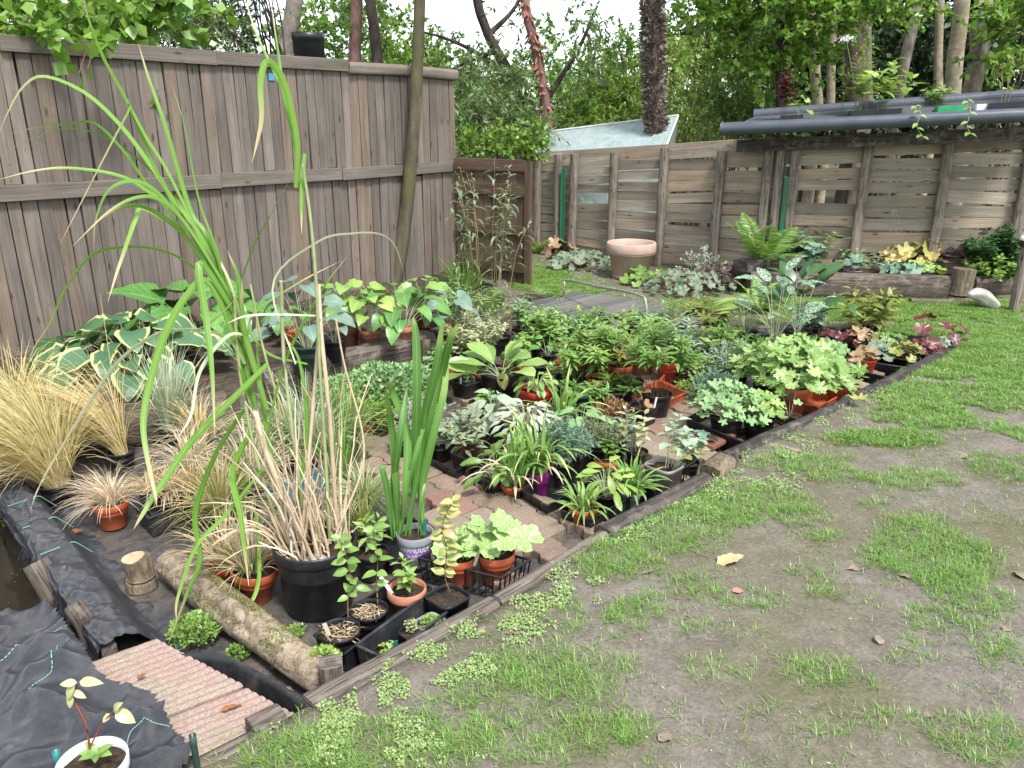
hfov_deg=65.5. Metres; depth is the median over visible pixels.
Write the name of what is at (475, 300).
willowherb
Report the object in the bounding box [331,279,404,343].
potted hosta
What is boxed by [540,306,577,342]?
leafy potted plant
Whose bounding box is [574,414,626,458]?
heath shrub
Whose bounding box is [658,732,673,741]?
fallen leaf
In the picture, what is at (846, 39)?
white flower
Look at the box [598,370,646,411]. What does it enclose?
brown stemmed bush
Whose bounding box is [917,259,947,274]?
heuchera
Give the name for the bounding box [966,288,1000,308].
stone
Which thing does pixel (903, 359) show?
heuchera
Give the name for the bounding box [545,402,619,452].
soft leaf pot
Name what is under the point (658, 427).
paver path
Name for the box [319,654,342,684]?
wood block
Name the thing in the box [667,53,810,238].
willow bush
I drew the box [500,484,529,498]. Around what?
plant pot
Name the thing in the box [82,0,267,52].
bamboo clump
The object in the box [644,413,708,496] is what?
baneberry
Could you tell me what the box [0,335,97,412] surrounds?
feather grass
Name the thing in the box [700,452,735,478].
wood block
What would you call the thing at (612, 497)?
potted plant
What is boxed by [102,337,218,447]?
silver grass
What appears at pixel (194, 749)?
tube stake
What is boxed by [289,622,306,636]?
weed patch
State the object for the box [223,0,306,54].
cane clump
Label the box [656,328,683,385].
leafy potted plant
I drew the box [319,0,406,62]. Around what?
tree
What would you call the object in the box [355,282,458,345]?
potted hosta
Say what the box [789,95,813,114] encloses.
seedling
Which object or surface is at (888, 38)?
yew bush
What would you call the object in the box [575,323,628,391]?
spurge
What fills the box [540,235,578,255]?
heuchera
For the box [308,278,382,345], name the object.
potted hosta
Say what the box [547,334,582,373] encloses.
leafy potted plant
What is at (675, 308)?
leafy potted plant
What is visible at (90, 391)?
feather grass
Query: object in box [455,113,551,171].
creeper
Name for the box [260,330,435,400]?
sleeper
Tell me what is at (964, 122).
seedling
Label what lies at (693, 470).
baneberry
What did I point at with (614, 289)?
handrail
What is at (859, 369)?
geranium
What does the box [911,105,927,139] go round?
seedling
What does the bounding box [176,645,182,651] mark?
plastic scrap
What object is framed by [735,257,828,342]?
spotted leaf plant
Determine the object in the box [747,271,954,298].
sleeper
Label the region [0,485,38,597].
pond floor
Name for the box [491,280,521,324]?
sleeper
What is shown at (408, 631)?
square potted seedling
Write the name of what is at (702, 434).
seedling
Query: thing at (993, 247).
evergreen shrub
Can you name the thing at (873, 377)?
plant tray
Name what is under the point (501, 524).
marbled geranium
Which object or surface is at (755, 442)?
edging timber
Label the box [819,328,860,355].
heuchera
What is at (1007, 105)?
shelf tray
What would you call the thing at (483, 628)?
fallen leaf
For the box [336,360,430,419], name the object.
sedum
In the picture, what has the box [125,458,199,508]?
curly grass
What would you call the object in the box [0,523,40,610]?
pond water
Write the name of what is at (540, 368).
seedling pot
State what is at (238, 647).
weed patch
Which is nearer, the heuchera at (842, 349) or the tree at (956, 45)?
the heuchera at (842, 349)
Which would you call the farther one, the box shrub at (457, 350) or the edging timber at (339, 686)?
the box shrub at (457, 350)
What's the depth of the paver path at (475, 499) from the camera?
3.68 m
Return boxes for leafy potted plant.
[423,346,452,367]
[468,388,498,422]
[499,352,524,370]
[505,296,537,345]
[514,331,533,366]
[518,304,567,357]
[527,319,561,357]
[537,319,567,357]
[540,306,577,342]
[544,360,579,395]
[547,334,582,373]
[558,305,605,342]
[561,310,595,351]
[571,325,611,374]
[573,380,614,420]
[580,305,614,324]
[598,327,625,372]
[599,309,635,359]
[605,328,636,382]
[611,310,638,336]
[630,317,667,376]
[631,314,669,371]
[632,300,671,344]
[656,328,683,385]
[662,299,698,329]
[665,311,701,346]
[675,293,715,316]
[678,337,705,371]
[680,351,718,376]
[683,332,707,354]
[687,326,731,367]
[696,304,735,327]
[701,317,746,351]
[729,332,763,353]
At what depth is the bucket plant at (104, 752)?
1.90 m
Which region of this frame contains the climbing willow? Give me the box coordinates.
[445,158,534,285]
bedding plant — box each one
[773,228,826,261]
[793,225,841,263]
[835,247,886,268]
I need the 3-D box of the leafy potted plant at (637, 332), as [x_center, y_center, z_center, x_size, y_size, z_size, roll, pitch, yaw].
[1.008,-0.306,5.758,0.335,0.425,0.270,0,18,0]
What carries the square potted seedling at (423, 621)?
in the plant tray at (390, 628)
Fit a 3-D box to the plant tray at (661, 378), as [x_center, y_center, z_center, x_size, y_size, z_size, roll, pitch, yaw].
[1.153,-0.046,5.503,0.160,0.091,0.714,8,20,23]
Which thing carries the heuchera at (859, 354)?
in the plant tray at (873, 377)
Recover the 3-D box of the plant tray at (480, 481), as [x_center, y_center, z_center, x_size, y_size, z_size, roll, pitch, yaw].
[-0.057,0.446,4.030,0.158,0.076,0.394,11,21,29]
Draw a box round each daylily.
[541,471,615,527]
[591,447,669,508]
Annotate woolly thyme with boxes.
[394,396,437,422]
[394,418,411,457]
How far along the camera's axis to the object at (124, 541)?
3.46 m
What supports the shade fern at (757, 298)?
on the lawn at (801, 622)
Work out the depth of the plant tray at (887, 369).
5.65 m
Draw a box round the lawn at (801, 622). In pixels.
[181,230,1023,767]
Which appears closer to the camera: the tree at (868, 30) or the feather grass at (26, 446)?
the feather grass at (26, 446)
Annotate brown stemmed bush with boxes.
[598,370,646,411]
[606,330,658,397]
[619,314,705,417]
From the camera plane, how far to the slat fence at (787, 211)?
8.01 m
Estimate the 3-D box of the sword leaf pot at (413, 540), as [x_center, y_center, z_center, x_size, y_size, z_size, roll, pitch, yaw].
[-0.353,0.242,3.077,0.320,1.018,0.152,0,18,0]
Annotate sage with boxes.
[431,402,473,462]
[439,397,492,476]
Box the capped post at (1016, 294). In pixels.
[1008,235,1023,311]
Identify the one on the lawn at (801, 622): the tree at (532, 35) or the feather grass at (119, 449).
the tree at (532, 35)
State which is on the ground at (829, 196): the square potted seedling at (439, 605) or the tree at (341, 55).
the tree at (341, 55)
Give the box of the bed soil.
[0,268,983,424]
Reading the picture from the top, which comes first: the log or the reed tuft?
the reed tuft
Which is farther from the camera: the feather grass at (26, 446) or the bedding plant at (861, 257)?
the bedding plant at (861, 257)
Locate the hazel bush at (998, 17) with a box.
[949,0,1023,229]
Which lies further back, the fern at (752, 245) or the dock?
the fern at (752, 245)
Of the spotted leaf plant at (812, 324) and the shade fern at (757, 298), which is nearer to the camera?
the spotted leaf plant at (812, 324)
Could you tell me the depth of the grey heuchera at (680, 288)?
7.77 m
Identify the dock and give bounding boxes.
[449,337,548,397]
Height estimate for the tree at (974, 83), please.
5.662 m
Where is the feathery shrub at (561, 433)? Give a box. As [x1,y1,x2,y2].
[531,413,597,487]
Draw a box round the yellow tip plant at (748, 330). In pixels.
[714,288,788,345]
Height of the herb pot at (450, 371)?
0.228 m
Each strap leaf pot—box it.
[456,417,564,499]
[488,394,597,495]
[514,366,611,422]
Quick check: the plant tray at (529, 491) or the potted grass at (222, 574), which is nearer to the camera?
the potted grass at (222, 574)
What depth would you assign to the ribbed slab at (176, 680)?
2.48 m
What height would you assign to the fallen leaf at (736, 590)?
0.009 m
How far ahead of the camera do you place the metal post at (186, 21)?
6.59 m
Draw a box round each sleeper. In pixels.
[60,390,230,455]
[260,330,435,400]
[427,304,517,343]
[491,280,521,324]
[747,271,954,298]
[973,275,1014,295]
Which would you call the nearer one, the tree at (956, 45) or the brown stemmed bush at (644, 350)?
the brown stemmed bush at (644, 350)
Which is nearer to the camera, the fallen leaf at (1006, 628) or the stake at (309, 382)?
the fallen leaf at (1006, 628)
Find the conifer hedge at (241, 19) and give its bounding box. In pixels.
[3,0,277,52]
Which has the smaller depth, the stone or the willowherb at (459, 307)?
the willowherb at (459, 307)
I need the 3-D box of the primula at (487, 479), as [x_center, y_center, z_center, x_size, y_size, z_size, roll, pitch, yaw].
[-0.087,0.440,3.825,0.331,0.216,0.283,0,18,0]
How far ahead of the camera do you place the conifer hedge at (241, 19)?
8.97 m
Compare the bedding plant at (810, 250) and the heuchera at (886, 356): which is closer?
the heuchera at (886, 356)
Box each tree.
[216,7,478,128]
[275,0,302,55]
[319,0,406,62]
[348,0,362,61]
[394,0,424,282]
[423,0,634,152]
[425,7,685,157]
[517,0,554,130]
[619,53,626,107]
[628,0,970,192]
[638,0,671,243]
[665,0,955,243]
[801,12,822,225]
[813,9,836,214]
[831,11,868,237]
[863,19,872,133]
[875,0,922,218]
[918,0,944,207]
[921,0,969,231]
[944,0,993,240]
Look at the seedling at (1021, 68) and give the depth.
7.38 m
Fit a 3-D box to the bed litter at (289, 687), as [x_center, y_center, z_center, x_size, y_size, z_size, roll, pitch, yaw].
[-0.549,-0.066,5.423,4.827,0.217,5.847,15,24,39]
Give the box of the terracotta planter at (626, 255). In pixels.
[606,239,655,279]
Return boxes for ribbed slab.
[92,639,243,717]
[168,688,293,755]
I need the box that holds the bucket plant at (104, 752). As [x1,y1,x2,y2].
[55,676,135,767]
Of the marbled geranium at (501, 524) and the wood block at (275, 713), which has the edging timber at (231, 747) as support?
the wood block at (275, 713)
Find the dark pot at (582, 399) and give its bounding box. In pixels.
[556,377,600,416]
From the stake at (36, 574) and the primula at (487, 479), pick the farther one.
the primula at (487, 479)
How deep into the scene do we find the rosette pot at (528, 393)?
4.91 m
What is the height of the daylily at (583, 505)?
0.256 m
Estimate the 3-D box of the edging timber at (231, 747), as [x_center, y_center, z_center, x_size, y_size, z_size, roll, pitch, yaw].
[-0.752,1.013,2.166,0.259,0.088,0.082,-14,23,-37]
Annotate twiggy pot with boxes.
[353,512,391,582]
[625,389,658,426]
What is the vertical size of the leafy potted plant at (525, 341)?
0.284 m
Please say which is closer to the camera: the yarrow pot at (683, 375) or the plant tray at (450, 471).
the plant tray at (450, 471)
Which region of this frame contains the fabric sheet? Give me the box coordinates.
[0,597,190,767]
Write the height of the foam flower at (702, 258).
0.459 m
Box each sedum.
[316,368,373,402]
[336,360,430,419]
[347,391,401,425]
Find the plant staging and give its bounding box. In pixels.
[720,89,1023,261]
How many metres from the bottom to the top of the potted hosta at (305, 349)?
0.619 m
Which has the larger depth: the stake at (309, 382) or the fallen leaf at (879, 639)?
the stake at (309, 382)
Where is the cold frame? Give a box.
[532,114,678,249]
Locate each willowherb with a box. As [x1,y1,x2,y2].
[441,262,472,348]
[464,274,509,343]
[480,282,513,355]
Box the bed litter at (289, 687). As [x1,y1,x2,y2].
[2,293,491,689]
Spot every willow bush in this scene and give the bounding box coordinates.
[442,40,569,158]
[518,22,694,132]
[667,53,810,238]
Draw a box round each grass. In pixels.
[0,295,186,486]
[0,329,177,511]
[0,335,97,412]
[29,365,118,422]
[51,461,150,530]
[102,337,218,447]
[110,450,179,503]
[125,409,235,483]
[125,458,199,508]
[138,436,275,534]
[142,381,262,457]
[149,448,220,516]
[161,497,271,586]
[169,491,282,605]
[171,414,315,508]
[204,381,337,477]
[248,364,384,470]
[282,389,403,503]
[283,356,408,459]
[324,476,400,545]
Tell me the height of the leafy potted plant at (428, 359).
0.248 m
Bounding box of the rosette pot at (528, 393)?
[512,372,563,414]
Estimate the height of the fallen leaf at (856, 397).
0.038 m
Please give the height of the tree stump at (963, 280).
0.356 m
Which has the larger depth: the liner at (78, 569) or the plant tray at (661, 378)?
the plant tray at (661, 378)
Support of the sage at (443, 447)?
in the plant tray at (450, 471)
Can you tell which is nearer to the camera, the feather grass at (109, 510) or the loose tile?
the feather grass at (109, 510)
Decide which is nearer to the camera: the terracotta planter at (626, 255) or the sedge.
the sedge
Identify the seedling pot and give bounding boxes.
[349,523,392,639]
[450,373,481,399]
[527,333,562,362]
[527,356,547,382]
[768,417,782,429]
[774,386,804,420]
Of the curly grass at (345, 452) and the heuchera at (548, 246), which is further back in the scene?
the heuchera at (548, 246)
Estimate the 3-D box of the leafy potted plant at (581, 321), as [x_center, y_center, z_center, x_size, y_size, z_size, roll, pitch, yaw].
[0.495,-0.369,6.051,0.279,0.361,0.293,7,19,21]
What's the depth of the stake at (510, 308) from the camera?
6.66 m
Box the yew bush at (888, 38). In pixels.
[681,0,1023,202]
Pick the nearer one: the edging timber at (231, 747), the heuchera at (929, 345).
the edging timber at (231, 747)
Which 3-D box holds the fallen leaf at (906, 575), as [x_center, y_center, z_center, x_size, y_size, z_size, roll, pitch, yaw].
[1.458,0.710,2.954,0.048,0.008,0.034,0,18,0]
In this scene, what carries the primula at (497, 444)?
on the paver path at (475, 499)
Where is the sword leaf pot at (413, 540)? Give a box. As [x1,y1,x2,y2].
[379,317,457,568]
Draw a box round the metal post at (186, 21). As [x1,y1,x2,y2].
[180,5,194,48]
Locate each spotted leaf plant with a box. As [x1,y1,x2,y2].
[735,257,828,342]
[751,254,845,335]
[785,300,829,333]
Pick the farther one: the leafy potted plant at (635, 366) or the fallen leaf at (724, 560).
the leafy potted plant at (635, 366)
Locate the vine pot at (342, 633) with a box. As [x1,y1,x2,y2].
[317,533,371,654]
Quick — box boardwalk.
[517,291,678,333]
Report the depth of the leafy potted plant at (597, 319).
6.13 m
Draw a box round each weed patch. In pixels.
[164,608,221,648]
[225,642,251,659]
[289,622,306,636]
[307,644,341,664]
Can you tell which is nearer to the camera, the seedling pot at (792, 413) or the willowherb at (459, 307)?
the seedling pot at (792, 413)
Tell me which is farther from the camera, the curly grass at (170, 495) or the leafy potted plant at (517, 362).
the leafy potted plant at (517, 362)
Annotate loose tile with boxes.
[690,427,735,449]
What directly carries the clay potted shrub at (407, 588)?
in the plant tray at (350, 659)
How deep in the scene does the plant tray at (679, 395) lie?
5.12 m
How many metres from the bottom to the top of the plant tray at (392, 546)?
0.066 m
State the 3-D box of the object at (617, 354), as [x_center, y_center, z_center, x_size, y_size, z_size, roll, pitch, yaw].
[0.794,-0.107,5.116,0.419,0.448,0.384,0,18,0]
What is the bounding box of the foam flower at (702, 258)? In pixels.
[676,237,726,279]
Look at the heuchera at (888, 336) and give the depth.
6.11 m
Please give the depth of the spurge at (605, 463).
4.00 m
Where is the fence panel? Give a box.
[454,158,532,284]
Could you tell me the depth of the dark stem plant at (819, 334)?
6.35 m
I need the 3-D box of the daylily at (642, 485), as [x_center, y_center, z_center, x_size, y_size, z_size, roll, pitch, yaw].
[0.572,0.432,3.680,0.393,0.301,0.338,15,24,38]
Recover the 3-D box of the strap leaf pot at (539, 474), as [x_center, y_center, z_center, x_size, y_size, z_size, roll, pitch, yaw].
[0.159,0.295,3.818,0.539,0.493,0.670,0,18,0]
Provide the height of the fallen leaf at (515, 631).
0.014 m
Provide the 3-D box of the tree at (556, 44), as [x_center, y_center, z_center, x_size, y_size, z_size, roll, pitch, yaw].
[1.107,-6.762,19.219,7.218,4.241,3.315,3,18,9]
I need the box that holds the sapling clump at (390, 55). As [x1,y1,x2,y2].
[259,0,468,87]
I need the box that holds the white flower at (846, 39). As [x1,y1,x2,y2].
[835,34,855,109]
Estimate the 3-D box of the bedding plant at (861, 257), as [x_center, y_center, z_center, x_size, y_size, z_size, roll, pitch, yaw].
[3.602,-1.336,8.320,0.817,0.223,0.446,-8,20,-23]
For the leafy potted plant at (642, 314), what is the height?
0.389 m
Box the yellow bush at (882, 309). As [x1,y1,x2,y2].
[832,284,906,342]
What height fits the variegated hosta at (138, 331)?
0.460 m
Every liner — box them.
[0,479,177,660]
[181,652,303,712]
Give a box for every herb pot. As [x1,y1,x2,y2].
[352,411,382,432]
[367,411,393,436]
[448,355,473,387]
[473,361,491,384]
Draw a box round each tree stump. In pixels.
[121,551,157,595]
[947,267,976,300]
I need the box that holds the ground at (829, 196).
[454,129,1023,232]
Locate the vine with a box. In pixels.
[0,0,237,109]
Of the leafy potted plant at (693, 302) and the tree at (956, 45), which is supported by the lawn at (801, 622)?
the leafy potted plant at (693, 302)
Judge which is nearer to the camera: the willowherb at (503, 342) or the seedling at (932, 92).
the willowherb at (503, 342)
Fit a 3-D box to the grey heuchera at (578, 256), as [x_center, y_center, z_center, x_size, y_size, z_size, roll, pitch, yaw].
[0.800,-1.458,9.226,0.845,0.211,0.783,0,18,0]
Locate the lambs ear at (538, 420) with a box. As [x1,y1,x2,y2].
[487,398,561,451]
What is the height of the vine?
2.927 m
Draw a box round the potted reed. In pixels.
[0,0,402,643]
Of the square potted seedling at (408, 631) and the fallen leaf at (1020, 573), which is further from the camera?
the fallen leaf at (1020, 573)
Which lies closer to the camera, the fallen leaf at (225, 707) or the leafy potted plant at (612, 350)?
the fallen leaf at (225, 707)
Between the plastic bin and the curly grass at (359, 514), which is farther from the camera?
the plastic bin
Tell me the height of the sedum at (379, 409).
0.220 m
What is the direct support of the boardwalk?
on the lawn at (801, 622)
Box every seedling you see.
[373,640,399,653]
[398,618,424,642]
[416,612,445,630]
[425,495,470,618]
[682,430,717,448]
[772,58,797,116]
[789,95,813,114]
[837,63,852,114]
[845,57,927,109]
[850,29,876,109]
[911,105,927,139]
[921,82,955,103]
[961,99,976,136]
[999,58,1023,102]
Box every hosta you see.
[26,320,147,379]
[32,308,236,402]
[101,277,293,359]
[249,275,355,374]
[261,305,311,344]
[306,310,354,362]
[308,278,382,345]
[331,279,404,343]
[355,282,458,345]
[393,275,458,328]
[418,290,482,337]
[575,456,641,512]
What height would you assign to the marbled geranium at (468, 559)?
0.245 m
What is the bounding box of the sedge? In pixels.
[313,452,399,525]
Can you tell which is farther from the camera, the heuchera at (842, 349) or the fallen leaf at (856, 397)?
the heuchera at (842, 349)
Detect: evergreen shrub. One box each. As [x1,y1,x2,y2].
[963,221,1019,274]
[963,253,1017,282]
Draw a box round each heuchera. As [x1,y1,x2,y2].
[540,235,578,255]
[546,249,610,270]
[641,267,736,298]
[691,262,745,287]
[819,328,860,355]
[820,336,849,358]
[838,326,877,351]
[848,346,880,372]
[858,338,896,363]
[862,238,942,267]
[866,329,907,350]
[878,260,934,273]
[883,340,922,366]
[899,312,970,344]
[906,251,923,261]
[911,240,972,264]
[912,336,947,358]
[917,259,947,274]
[926,336,952,347]
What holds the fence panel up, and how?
on the lawn at (801, 622)
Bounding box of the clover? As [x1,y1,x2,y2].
[260,365,951,767]
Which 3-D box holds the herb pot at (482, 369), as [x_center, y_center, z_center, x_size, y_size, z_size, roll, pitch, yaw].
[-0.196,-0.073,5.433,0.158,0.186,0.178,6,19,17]
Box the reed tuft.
[428,250,493,291]
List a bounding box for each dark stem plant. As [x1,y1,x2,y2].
[810,308,826,340]
[820,291,855,341]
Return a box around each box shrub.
[443,326,475,356]
[445,304,509,367]
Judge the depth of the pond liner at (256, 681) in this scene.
2.50 m
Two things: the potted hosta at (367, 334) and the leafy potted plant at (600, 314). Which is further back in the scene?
the leafy potted plant at (600, 314)
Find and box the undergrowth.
[163,35,1014,169]
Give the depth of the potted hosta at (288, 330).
5.74 m
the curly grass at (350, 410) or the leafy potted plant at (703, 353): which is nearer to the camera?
the curly grass at (350, 410)
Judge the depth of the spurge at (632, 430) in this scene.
4.24 m
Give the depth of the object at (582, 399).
4.77 m
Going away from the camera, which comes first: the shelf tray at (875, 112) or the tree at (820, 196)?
the shelf tray at (875, 112)
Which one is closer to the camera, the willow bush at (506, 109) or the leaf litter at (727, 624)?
the leaf litter at (727, 624)
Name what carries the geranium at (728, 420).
in the plant tray at (694, 423)
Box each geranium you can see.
[430,524,501,588]
[460,508,544,586]
[687,377,771,438]
[721,341,807,394]
[734,332,850,414]
[734,388,787,439]
[770,335,838,369]
[825,361,868,400]
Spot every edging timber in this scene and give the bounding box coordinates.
[185,731,255,767]
[302,596,499,708]
[491,530,607,605]
[594,472,714,536]
[721,338,969,460]
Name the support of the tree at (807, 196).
on the ground at (829, 196)
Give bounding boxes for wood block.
[245,703,287,736]
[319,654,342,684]
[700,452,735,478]
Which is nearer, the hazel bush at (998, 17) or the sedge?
the sedge
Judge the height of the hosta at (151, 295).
0.500 m
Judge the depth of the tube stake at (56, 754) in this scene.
1.96 m
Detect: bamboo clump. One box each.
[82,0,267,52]
[623,32,731,225]
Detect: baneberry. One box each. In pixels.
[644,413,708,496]
[665,438,710,477]
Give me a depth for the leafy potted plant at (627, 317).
6.41 m
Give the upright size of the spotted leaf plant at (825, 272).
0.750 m
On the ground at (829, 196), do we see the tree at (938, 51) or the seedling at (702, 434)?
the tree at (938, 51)
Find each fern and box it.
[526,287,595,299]
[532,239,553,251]
[725,212,813,261]
[733,279,777,314]
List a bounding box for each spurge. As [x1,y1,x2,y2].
[556,325,613,385]
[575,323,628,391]
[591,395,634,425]
[594,436,629,477]
[601,414,637,459]
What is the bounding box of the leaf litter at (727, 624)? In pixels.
[215,318,1020,767]
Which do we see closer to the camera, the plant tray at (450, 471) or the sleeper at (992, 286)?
the plant tray at (450, 471)
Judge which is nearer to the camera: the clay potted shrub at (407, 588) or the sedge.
the clay potted shrub at (407, 588)
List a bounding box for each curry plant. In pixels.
[688,365,738,408]
[699,336,768,394]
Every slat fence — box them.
[492,138,764,272]
[755,136,1023,274]
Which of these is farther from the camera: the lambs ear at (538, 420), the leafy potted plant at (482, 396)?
the leafy potted plant at (482, 396)
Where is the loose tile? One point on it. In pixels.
(712, 444)
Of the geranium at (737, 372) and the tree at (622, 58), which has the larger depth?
the tree at (622, 58)
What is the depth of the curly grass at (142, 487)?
3.67 m
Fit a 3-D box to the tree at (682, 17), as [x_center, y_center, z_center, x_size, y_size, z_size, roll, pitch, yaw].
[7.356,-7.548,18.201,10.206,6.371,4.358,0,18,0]
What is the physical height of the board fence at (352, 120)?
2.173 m
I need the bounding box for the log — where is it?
[154,548,321,691]
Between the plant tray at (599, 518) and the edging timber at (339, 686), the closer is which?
the edging timber at (339, 686)
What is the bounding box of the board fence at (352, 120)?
[0,34,458,357]
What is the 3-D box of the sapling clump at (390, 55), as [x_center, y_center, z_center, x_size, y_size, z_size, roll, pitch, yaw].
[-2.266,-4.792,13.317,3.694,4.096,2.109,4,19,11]
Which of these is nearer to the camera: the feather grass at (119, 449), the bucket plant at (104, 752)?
the bucket plant at (104, 752)
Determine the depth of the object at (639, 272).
8.18 m
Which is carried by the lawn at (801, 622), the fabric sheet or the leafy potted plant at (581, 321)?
the fabric sheet
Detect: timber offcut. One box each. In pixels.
[732,256,803,274]
[909,298,962,302]
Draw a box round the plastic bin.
[291,31,324,57]
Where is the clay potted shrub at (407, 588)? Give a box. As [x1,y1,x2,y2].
[379,552,426,613]
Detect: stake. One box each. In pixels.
[23,556,73,634]
[52,748,60,765]
[64,600,92,656]
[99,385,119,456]
[189,732,200,767]
[300,372,312,404]
[421,339,430,367]
[507,306,512,334]
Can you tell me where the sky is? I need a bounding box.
[7,0,1018,126]
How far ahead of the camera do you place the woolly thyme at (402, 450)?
4.20 m
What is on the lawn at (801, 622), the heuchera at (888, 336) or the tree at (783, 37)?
the tree at (783, 37)
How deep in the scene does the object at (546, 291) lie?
7.52 m
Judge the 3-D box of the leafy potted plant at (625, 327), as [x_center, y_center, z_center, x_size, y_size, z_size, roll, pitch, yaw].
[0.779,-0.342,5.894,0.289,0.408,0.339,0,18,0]
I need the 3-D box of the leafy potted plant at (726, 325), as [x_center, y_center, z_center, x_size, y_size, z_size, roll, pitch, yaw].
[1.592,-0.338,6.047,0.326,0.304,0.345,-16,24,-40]
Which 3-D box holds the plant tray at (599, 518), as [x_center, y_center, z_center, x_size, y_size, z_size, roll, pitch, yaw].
[0.446,0.555,3.675,0.164,0.091,0.527,16,24,40]
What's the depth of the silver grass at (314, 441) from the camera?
4.00 m
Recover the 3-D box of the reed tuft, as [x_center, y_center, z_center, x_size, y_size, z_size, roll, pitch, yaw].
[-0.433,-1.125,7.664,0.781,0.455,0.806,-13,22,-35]
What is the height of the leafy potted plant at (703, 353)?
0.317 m
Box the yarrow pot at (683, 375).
[674,364,699,389]
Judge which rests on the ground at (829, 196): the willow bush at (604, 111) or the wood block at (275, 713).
the willow bush at (604, 111)
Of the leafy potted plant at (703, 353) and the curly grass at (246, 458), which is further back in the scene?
the leafy potted plant at (703, 353)
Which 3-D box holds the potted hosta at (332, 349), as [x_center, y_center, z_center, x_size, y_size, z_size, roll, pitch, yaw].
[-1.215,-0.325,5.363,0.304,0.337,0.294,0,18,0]
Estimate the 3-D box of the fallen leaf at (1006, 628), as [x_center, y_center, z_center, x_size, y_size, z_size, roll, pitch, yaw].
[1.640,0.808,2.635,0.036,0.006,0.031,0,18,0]
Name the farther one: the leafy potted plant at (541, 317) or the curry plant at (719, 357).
the leafy potted plant at (541, 317)
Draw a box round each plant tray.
[133,485,194,537]
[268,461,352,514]
[313,576,431,671]
[355,590,459,664]
[363,517,438,574]
[418,544,530,596]
[430,429,506,478]
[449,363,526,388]
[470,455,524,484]
[521,454,610,514]
[559,479,653,527]
[632,380,686,408]
[648,454,699,499]
[659,374,682,389]
[686,401,795,449]
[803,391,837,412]
[856,359,920,382]
[874,340,911,375]
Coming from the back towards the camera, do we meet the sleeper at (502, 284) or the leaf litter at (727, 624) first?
the sleeper at (502, 284)
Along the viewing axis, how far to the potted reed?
2.71 m
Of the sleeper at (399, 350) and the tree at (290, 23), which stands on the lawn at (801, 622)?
the tree at (290, 23)
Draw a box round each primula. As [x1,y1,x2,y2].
[460,452,523,494]
[484,428,524,465]
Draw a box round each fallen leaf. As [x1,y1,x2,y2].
[220,704,240,710]
[478,626,485,632]
[504,629,523,633]
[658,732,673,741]
[717,553,743,565]
[733,587,742,592]
[847,565,863,570]
[849,393,867,399]
[875,635,884,643]
[897,573,911,577]
[923,711,936,716]
[1002,625,1011,630]
[1014,571,1023,578]
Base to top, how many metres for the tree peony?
0.337 m
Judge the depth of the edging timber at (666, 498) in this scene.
3.45 m
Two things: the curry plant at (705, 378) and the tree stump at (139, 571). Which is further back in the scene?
the curry plant at (705, 378)
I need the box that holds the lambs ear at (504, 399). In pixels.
[466,388,524,435]
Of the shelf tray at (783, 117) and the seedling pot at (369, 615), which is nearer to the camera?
the seedling pot at (369, 615)
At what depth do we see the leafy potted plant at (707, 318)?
6.56 m
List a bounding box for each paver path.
[334,419,602,591]
[446,382,527,406]
[598,372,744,481]
[822,355,884,391]
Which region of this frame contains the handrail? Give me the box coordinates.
[563,279,647,327]
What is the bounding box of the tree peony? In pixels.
[615,405,654,467]
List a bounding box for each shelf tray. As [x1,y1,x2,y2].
[781,114,803,119]
[849,108,901,115]
[934,105,967,111]
[974,104,986,109]
[987,102,1023,109]
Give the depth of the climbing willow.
7.57 m
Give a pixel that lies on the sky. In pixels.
(461, 14)

